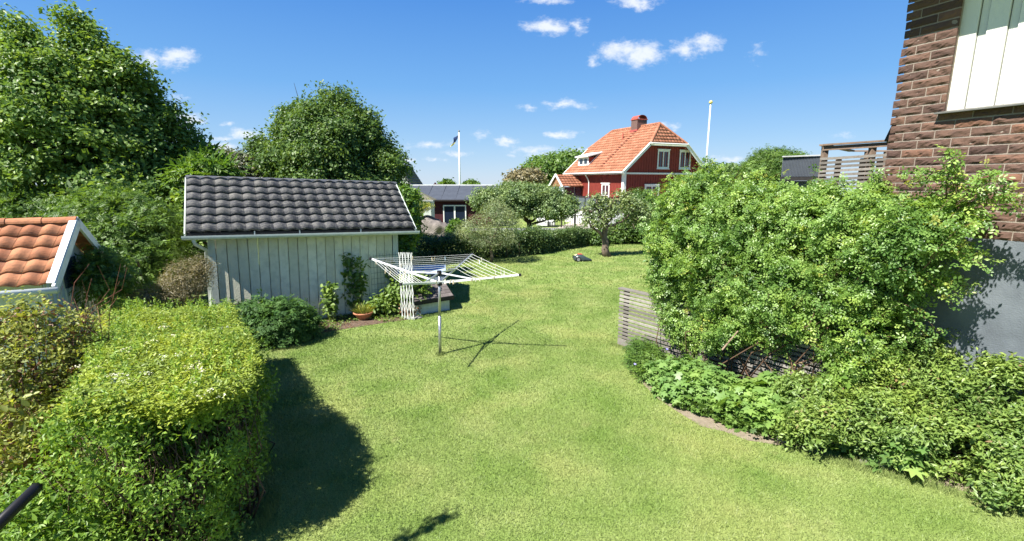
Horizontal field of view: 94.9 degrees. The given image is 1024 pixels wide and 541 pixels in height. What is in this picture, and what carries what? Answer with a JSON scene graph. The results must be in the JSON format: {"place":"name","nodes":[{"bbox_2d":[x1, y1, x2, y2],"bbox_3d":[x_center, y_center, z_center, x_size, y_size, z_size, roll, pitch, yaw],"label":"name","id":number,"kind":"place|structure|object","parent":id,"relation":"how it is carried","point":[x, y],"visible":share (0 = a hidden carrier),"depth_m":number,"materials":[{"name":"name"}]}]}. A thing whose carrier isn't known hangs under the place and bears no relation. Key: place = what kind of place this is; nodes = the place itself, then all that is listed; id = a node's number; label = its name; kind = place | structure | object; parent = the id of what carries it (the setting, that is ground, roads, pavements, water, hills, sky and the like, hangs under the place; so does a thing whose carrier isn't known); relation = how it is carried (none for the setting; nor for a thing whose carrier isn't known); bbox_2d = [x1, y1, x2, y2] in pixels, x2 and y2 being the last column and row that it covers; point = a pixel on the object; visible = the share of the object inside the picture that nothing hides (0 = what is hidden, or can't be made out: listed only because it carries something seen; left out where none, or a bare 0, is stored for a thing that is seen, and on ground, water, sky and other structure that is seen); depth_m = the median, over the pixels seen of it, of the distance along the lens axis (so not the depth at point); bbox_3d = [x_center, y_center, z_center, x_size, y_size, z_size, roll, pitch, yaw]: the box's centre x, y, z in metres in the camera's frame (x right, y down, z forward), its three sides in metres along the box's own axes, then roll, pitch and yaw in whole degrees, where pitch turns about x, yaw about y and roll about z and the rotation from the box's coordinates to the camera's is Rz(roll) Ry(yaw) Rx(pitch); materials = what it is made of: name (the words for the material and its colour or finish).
{"place":"outdoors","nodes":[
{"label":"outdoors","id":0,"kind":"place"},
{"bbox_2d":[400,167,422,184],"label":"house","id":1,"kind":"structure","parent":0,"point":[416,180],"depth_m":60.62,"materials":[{"name":"concrete"}]},
{"bbox_2d":[417,201,434,216],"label":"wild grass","id":2,"kind":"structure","parent":0,"point":[426,207],"depth_m":30.87,"materials":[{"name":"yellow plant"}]},
{"bbox_2d":[420,193,435,217],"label":"pump house","id":3,"kind":"structure","parent":0,"point":[431,201],"depth_m":32.50,"materials":[{"name":"white paint"}]},
{"bbox_2d":[0,0,913,195],"label":"sky","id":4,"kind":"structure","parent":0,"point":[517,79],"materials":[{"name":"blue"}]},
{"bbox_2d":[0,201,1023,540],"bbox_3d":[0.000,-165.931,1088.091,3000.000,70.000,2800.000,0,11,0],"label":"ground","id":5,"kind":"structure","parent":0,"point":[524,519],"depth_m":5.94,"materials":[{"name":"green plant"}]},
{"bbox_2d":[0,483,42,530],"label":"hand rail","id":6,"kind":"object","parent":5,"relation":"on","point":[11,511],"visible":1,"depth_m":3.07,"materials":[{"name":"black metal"}]},
{"bbox_2d":[0,216,100,395],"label":"playhouse","id":7,"kind":"object","parent":5,"relation":"on","point":[37,254],"visible":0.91,"depth_m":7.62,"materials":[{"name":"orange ceramic"}]},
{"bbox_2d":[63,256,79,288],"bbox_3d":[-7.757,0.022,8.256,0.035,0.500,0.500,-5,12,-24],"label":"gable window","id":8,"kind":"structure","parent":7,"relation":"in","point":[68,272],"depth_m":8.20,"materials":[{"name":"black glass"}]},
{"bbox_2d":[0,264,126,524],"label":"twiggy shrub","id":9,"kind":"object","parent":5,"relation":"on","point":[24,403],"visible":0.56,"depth_m":4.92,"materials":[{"name":"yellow plant"}]},
{"bbox_2d":[0,182,202,313],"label":"elder bush","id":10,"kind":"object","parent":5,"relation":"on","point":[135,235],"visible":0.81,"depth_m":10.63,"materials":[{"name":"green plant"}]},
{"bbox_2d":[0,0,220,283],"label":"tall tree","id":11,"kind":"object","parent":5,"relation":"on","point":[83,107],"visible":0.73,"depth_m":13.23,"materials":[{"name":"green plant"}]},
{"bbox_2d":[122,252,220,310],"bbox_3d":[-6.799,0.639,9.457,1.835,2.055,1.121,-10,14,-42],"label":"heather shrub","id":12,"kind":"object","parent":5,"relation":"on","point":[178,282],"visible":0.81,"depth_m":9.40,"materials":[{"name":"brown plant"}]},
{"bbox_2d":[125,451,256,540],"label":"hedge soil","id":13,"kind":"structure","parent":5,"relation":"on","point":[167,526],"depth_m":4.69,"materials":[{"name":"brown soil"}]},
{"bbox_2d":[0,295,280,540],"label":"spirea hedge","id":14,"kind":"object","parent":13,"relation":"on","point":[155,390],"visible":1,"depth_m":4.31,"materials":[{"name":"green plant"}]},
{"bbox_2d":[153,134,252,246],"bbox_3d":[-9.427,-1.850,14.863,2.690,4.963,3.189,0,11,0],"label":"chestnut tree","id":15,"kind":"object","parent":5,"relation":"on","point":[204,159],"visible":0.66,"depth_m":13.84,"materials":[{"name":"green plant"}]},
{"bbox_2d":[214,140,270,177],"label":"lilac bush","id":16,"kind":"object","parent":5,"relation":"on","point":[242,164],"visible":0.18,"depth_m":18.93,"materials":[{"name":"green plant"}]},
{"bbox_2d":[243,425,284,537],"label":"long grass","id":17,"kind":"structure","parent":5,"relation":"on","point":[267,514],"depth_m":4.92,"materials":[{"name":"green plant"}]},
{"bbox_2d":[232,289,329,350],"bbox_3d":[-5.110,1.091,10.086,2.265,1.460,1.529,-3,11,-15],"label":"peony bush","id":18,"kind":"object","parent":5,"relation":"on","point":[278,320],"visible":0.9,"depth_m":9.80,"materials":[{"name":"green plant"}]},
{"bbox_2d":[181,175,419,317],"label":"garden shed","id":19,"kind":"structure","parent":5,"relation":"on","point":[307,233],"depth_m":11.45,"materials":[{"name":"paint"}]},
{"bbox_2d":[370,253,399,295],"bbox_3d":[-3.363,0.113,12.497,0.762,1.150,0.010,-6,12,-30],"label":"wire trellis","id":20,"kind":"object","parent":19,"relation":"attached to","point":[380,272],"visible":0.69,"depth_m":12.45,"materials":[{"name":"metal"}]},
{"bbox_2d":[238,79,420,185],"bbox_3d":[-6.947,-3.654,18.378,6.565,7.302,5.708,-5,12,-26],"label":"round tree","id":21,"kind":"object","parent":5,"relation":"on","point":[340,138],"visible":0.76,"depth_m":17.18,"materials":[{"name":"green plant"}]},
{"bbox_2d":[319,313,414,332],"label":"flower bed soil","id":22,"kind":"structure","parent":5,"relation":"on","point":[361,322],"depth_m":11.56,"materials":[{"name":"brown soil"}]},
{"bbox_2d":[319,281,342,322],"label":"young shrub","id":23,"kind":"object","parent":22,"relation":"on","point":[330,298],"visible":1,"depth_m":11.45,"materials":[{"name":"green plant"}]},
{"bbox_2d":[338,252,369,306],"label":"climbing plant","id":24,"kind":"object","parent":22,"relation":"on","point":[356,276],"visible":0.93,"depth_m":12.03,"materials":[{"name":"green plant"}]},
{"bbox_2d":[318,314,401,332],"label":"fallen leaves","id":25,"kind":"object","parent":22,"relation":"on","point":[353,322],"visible":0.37,"depth_m":11.58,"materials":[{"name":"brown plant"}]},
{"bbox_2d":[349,303,375,319],"bbox_3d":[-3.770,1.004,11.842,0.692,0.423,0.701,-4,11,-19],"label":"flower pot","id":26,"kind":"object","parent":22,"relation":"on","point":[360,312],"visible":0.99,"depth_m":11.71,"materials":[{"name":"ceramic"}]},
{"bbox_2d":[319,312,418,331],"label":"weeds","id":27,"kind":"object","parent":22,"relation":"on","point":[353,317],"visible":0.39,"depth_m":11.76,"materials":[{"name":"green plant"}]},
{"bbox_2d":[377,259,397,288],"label":"climbing plant","id":28,"kind":"object","parent":22,"relation":"on","point":[389,267],"visible":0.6,"depth_m":12.48,"materials":[{"name":"green plant"}]},
{"bbox_2d":[363,270,432,316],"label":"raspberry bush","id":29,"kind":"object","parent":22,"relation":"on","point":[385,302],"visible":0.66,"depth_m":12.07,"materials":[{"name":"green plant"}]},
{"bbox_2d":[398,252,414,319],"bbox_3d":[-2.619,0.394,11.682,0.359,1.702,0.026,2,11,12],"label":"lattice trellis","id":30,"kind":"object","parent":22,"relation":"on","point":[407,292],"visible":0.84,"depth_m":11.70,"materials":[{"name":"white paint"}]},
{"bbox_2d":[394,301,420,315],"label":"raspberry bush","id":31,"kind":"object","parent":22,"relation":"on","point":[405,311],"visible":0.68,"depth_m":12.06,"materials":[{"name":"green plant"}]},
{"bbox_2d":[397,181,428,264],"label":"garden shrub","id":32,"kind":"object","parent":5,"relation":"on","point":[411,195],"visible":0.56,"depth_m":15.10,"materials":[{"name":"green plant"}]},
{"bbox_2d":[398,265,445,280],"bbox_3d":[-2.510,0.399,13.273,1.280,1.100,0.880,-1,11,-8],"label":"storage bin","id":33,"kind":"object","parent":5,"relation":"on","point":[435,268],"visible":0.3,"depth_m":12.94,"materials":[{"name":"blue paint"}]},
{"bbox_2d":[409,283,453,315],"bbox_3d":[-2.356,0.685,12.719,1.180,0.743,1.115,-8,13,-35],"label":"shingled box","id":34,"kind":"object","parent":5,"relation":"on","point":[428,304],"visible":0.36,"depth_m":12.40,"materials":[{"name":"grey"}]},
{"bbox_2d":[421,215,441,221],"bbox_3d":[-5.636,-2.945,31.670,1.703,1.570,1.939,7,13,35],"label":"rock outcrop","id":35,"kind":"object","parent":5,"relation":"on","point":[428,216],"visible":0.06,"depth_m":31.50,"materials":[{"name":"stone"}]},
{"bbox_2d":[421,218,459,235],"bbox_3d":[-4.940,-2.783,30.481,4.116,1.356,2.486,0,11,0],"label":"rock outcrop","id":36,"kind":"object","parent":5,"relation":"on","point":[435,226],"visible":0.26,"depth_m":29.43,"materials":[{"name":"stone"}]},
{"bbox_2d":[435,351,445,355],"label":"grass tuft","id":37,"kind":"object","parent":5,"relation":"on","point":[439,354],"visible":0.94,"depth_m":9.39,"materials":[{"name":"green plant"}]},
{"bbox_2d":[369,253,521,353],"bbox_3d":[-1.354,0.727,9.283,2.351,1.934,2.118,-6,12,-30],"label":"rotary dryer","id":38,"kind":"object","parent":5,"relation":"on","point":[439,282],"visible":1,"depth_m":9.19,"materials":[{"name":"metal"}]},
{"bbox_2d":[437,177,457,184],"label":"tree","id":39,"kind":"object","parent":5,"relation":"on","point":[447,181],"visible":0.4,"depth_m":106.99,"materials":[{"name":"green plant"}]},
{"bbox_2d":[412,185,495,226],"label":"garage","id":40,"kind":"structure","parent":5,"relation":"on","point":[450,203],"depth_m":36.05,"materials":[{"name":"red wood"}]},
{"bbox_2d":[443,205,465,226],"bbox_3d":[-4.379,-4.172,35.985,1.752,1.675,0.110,0,11,0],"label":"double door","id":41,"kind":"structure","parent":40,"relation":"in","point":[450,212],"depth_m":35.92,"materials":[{"name":"white paint"}]},
{"bbox_2d":[444,217,464,232],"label":"bush","id":42,"kind":"object","parent":5,"relation":"on","point":[452,222],"visible":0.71,"depth_m":26.77,"materials":[{"name":"green plant"}]},
{"bbox_2d":[450,130,460,184],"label":"flagpole","id":43,"kind":"object","parent":5,"relation":"on","point":[455,138],"visible":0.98,"depth_m":53.34,"materials":[{"name":"white metal"}]},
{"bbox_2d":[461,178,480,184],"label":"tree","id":44,"kind":"object","parent":5,"relation":"on","point":[470,182],"visible":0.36,"depth_m":107.02,"materials":[{"name":"green plant"}]},
{"bbox_2d":[451,194,524,262],"bbox_3d":[-1.099,-1.758,19.935,3.502,2.913,2.393,0,11,0],"label":"apple tree","id":45,"kind":"object","parent":5,"relation":"on","point":[482,231],"visible":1,"depth_m":19.77,"materials":[{"name":"green plant"}]},
{"bbox_2d":[412,222,632,258],"bbox_3d":[2.273,-1.746,24.174,15.057,1.837,4.084,-5,12,-24],"label":"privet hedge","id":46,"kind":"object","parent":5,"relation":"on","point":[556,238],"visible":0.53,"depth_m":22.08,"materials":[{"name":"green plant"}]},
{"bbox_2d":[464,179,581,226],"bbox_3d":[0.837,-3.849,29.259,7.622,3.641,4.535,0,11,0],"label":"apple tree","id":47,"kind":"object","parent":5,"relation":"on","point":[543,201],"visible":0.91,"depth_m":28.08,"materials":[{"name":"green plant"}]},
{"bbox_2d":[502,163,547,185],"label":"tree","id":48,"kind":"object","parent":5,"relation":"on","point":[530,174],"visible":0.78,"depth_m":49.59,"materials":[{"name":"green plant"}]},
{"bbox_2d":[516,145,585,186],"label":"tree","id":49,"kind":"object","parent":5,"relation":"on","point":[559,163],"visible":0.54,"depth_m":57.05,"materials":[{"name":"green plant"}]},
{"bbox_2d":[572,253,591,261],"bbox_3d":[3.089,-0.587,20.605,0.803,0.324,0.599,-1,11,-8],"label":"robot mower","id":50,"kind":"object","parent":5,"relation":"on","point":[578,257],"visible":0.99,"depth_m":20.38,"materials":[{"name":"black plastic"}]},
{"bbox_2d":[578,188,654,256],"bbox_3d":[5.057,-2.166,21.605,4.173,3.212,1.689,-2,11,-10],"label":"apple tree","id":51,"kind":"object","parent":5,"relation":"on","point":[603,221],"visible":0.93,"depth_m":21.36,"materials":[{"name":"green plant"}]},
{"bbox_2d":[609,341,627,350],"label":"long grass","id":52,"kind":"structure","parent":5,"relation":"on","point":[620,346],"depth_m":9.86,"materials":[{"name":"green plant"}]},
{"bbox_2d":[583,187,671,245],"bbox_3d":[6.548,-3.027,26.198,5.504,3.250,3.372,0,11,0],"label":"mixed shrub","id":53,"kind":"object","parent":5,"relation":"on","point":[623,233],"visible":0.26,"depth_m":25.84,"materials":[{"name":"green plant"}]},
{"bbox_2d":[548,115,708,223],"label":"red house","id":54,"kind":"structure","parent":5,"relation":"on","point":[640,152],"depth_m":39.73,"materials":[{"name":"paint"}]},
{"bbox_2d":[601,183,609,196],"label":"window","id":55,"kind":"structure","parent":54,"relation":"in","point":[605,184],"depth_m":40.13,"materials":[{"name":"white paint"}]},
{"bbox_2d":[644,184,658,195],"bbox_3d":[11.677,-6.432,39.215,1.620,1.540,0.110,-5,12,-24],"label":"window","id":56,"kind":"structure","parent":54,"relation":"in","point":[647,186],"depth_m":39.10,"materials":[{"name":"white paint"}]},
{"bbox_2d":[657,149,670,168],"bbox_3d":[12.613,-9.261,39.107,1.370,1.640,0.110,-5,12,-24],"label":"window","id":57,"kind":"structure","parent":54,"relation":"in","point":[660,151],"depth_m":39.12,"materials":[{"name":"white paint"}]},
{"bbox_2d":[679,150,690,169],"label":"window","id":58,"kind":"structure","parent":54,"relation":"in","point":[683,151],"depth_m":40.06,"materials":[{"name":"white paint"}]},
{"bbox_2d":[706,100,712,162],"bbox_3d":[12.097,-6.284,29.344,0.240,8.284,0.240,0,11,0],"label":"flagpole","id":59,"kind":"object","parent":5,"relation":"on","point":[710,102],"visible":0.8,"depth_m":28.85,"materials":[{"name":"white metal"}]},
{"bbox_2d":[706,162,743,183],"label":"tree","id":60,"kind":"object","parent":5,"relation":"on","point":[728,168],"visible":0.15,"depth_m":47.22,"materials":[{"name":"green plant"}]},
{"bbox_2d":[617,287,863,391],"bbox_3d":[3.565,1.283,8.199,0.130,1.242,4.370,-8,13,-36],"label":"slatted fence","id":61,"kind":"object","parent":5,"relation":"on","point":[625,335],"visible":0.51,"depth_m":8.80,"materials":[{"name":"grey wood"}]},
{"bbox_2d":[731,143,811,185],"bbox_3d":[22.595,-7.716,41.209,6.740,6.789,6.389,0,11,0],"label":"tree","id":62,"kind":"object","parent":5,"relation":"on","point":[771,159],"visible":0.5,"depth_m":39.90,"materials":[{"name":"green plant"}]},
{"bbox_2d":[779,155,826,190],"bbox_3d":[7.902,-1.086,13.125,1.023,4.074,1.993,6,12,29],"label":"metal clad box","id":63,"kind":"object","parent":5,"relation":"on","point":[799,170],"visible":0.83,"depth_m":12.09,"materials":[{"name":"grey metal"}]},
{"bbox_2d":[757,271,854,363],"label":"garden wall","id":64,"kind":"structure","parent":5,"relation":"on","point":[795,351],"depth_m":9.02,"materials":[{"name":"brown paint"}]},
{"bbox_2d":[634,372,1020,507],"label":"border soil","id":65,"kind":"structure","parent":5,"relation":"on","point":[707,421],"depth_m":6.46,"materials":[{"name":"brown soil"}]},
{"bbox_2d":[620,334,669,386],"bbox_3d":[2.534,1.665,8.544,1.146,0.679,1.878,0,11,0],"label":"cranesbill","id":66,"kind":"object","parent":65,"relation":"on","point":[639,354],"visible":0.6,"depth_m":8.54,"materials":[{"name":"green plant"}]},
{"bbox_2d":[642,353,743,415],"bbox_3d":[2.882,1.740,7.573,1.400,0.808,1.717,-6,12,-30],"label":"palmate plant","id":67,"kind":"object","parent":65,"relation":"on","point":[700,378],"visible":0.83,"depth_m":7.35,"materials":[{"name":"green plant"}]},
{"bbox_2d":[707,371,805,433],"bbox_3d":[3.757,1.948,6.659,1.298,0.772,1.859,-10,14,-41],"label":"palmate plant","id":68,"kind":"object","parent":65,"relation":"on","point":[756,398],"visible":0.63,"depth_m":6.66,"materials":[{"name":"green plant"}]},
{"bbox_2d":[671,385,867,457],"bbox_3d":[3.452,2.220,6.515,2.580,0.687,0.794,7,13,32],"label":"ivy","id":69,"kind":"object","parent":65,"relation":"on","point":[687,401],"visible":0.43,"depth_m":6.65,"materials":[{"name":"green plant"}]},
{"bbox_2d":[635,144,1023,389],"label":"rose shrub","id":70,"kind":"object","parent":65,"relation":"on","point":[759,238],"visible":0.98,"depth_m":6.66,"materials":[{"name":"green plant"}]},
{"bbox_2d":[791,400,881,459],"bbox_3d":[4.258,2.078,6.109,1.061,0.693,0.918,7,13,32],"label":"palmate plant","id":71,"kind":"object","parent":65,"relation":"on","point":[832,452],"visible":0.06,"depth_m":5.86,"materials":[{"name":"green plant"}]},
{"bbox_2d":[859,457,891,469],"bbox_3d":[4.425,2.324,5.706,0.338,0.123,0.195,0,11,0],"label":"edging stone","id":72,"kind":"object","parent":65,"relation":"on","point":[878,464],"visible":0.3,"depth_m":5.65,"materials":[{"name":"grey stone"}]},
{"bbox_2d":[769,327,1023,516],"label":"weigela bush","id":73,"kind":"object","parent":65,"relation":"on","point":[954,416],"visible":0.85,"depth_m":5.50,"materials":[{"name":"green plant"}]},
{"bbox_2d":[864,425,948,480],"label":"palmate plant","id":74,"kind":"object","parent":65,"relation":"on","point":[913,470],"visible":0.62,"depth_m":5.45,"materials":[{"name":"green plant"}]},
{"bbox_2d":[823,452,1023,514],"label":"long grass","id":75,"kind":"structure","parent":5,"relation":"on","point":[863,467],"depth_m":5.42,"materials":[{"name":"green plant"}]},
{"bbox_2d":[869,0,1023,444],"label":"brick house","id":76,"kind":"structure","parent":5,"relation":"on","point":[961,86],"depth_m":5.55,"materials":[{"name":"brown brick"}]},
{"bbox_2d":[813,140,892,281],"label":"wooden balcony","id":77,"kind":"structure","parent":76,"relation":"attached to","point":[864,169],"depth_m":9.98,"materials":[{"name":"grey wood"}]},
{"bbox_2d":[475,228,564,230],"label":"road","id":78,"kind":"structure","parent":0,"point":[534,228],"depth_m":34.16,"materials":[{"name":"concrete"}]},
{"bbox_2d":[558,222,610,228],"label":"terrace paving","id":79,"kind":"structure","parent":0,"point":[571,226],"depth_m":37.12,"materials":[{"name":"grey stone"}]},
{"bbox_2d":[536,218,553,225],"bbox_3d":[2.611,-3.860,36.283,1.400,0.750,0.760,0,11,0],"label":"garden sofa","id":80,"kind":"object","parent":79,"relation":"on","point":[544,224],"visible":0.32,"depth_m":35.97,"materials":[{"name":"white paint"}]},
{"bbox_2d":[547,214,589,227],"bbox_3d":[4.231,-3.754,35.316,3.313,1.100,0.130,4,11,22],"label":"railing","id":81,"kind":"object","parent":79,"relation":"on","point":[561,225],"visible":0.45,"depth_m":35.30,"materials":[{"name":"wood"}]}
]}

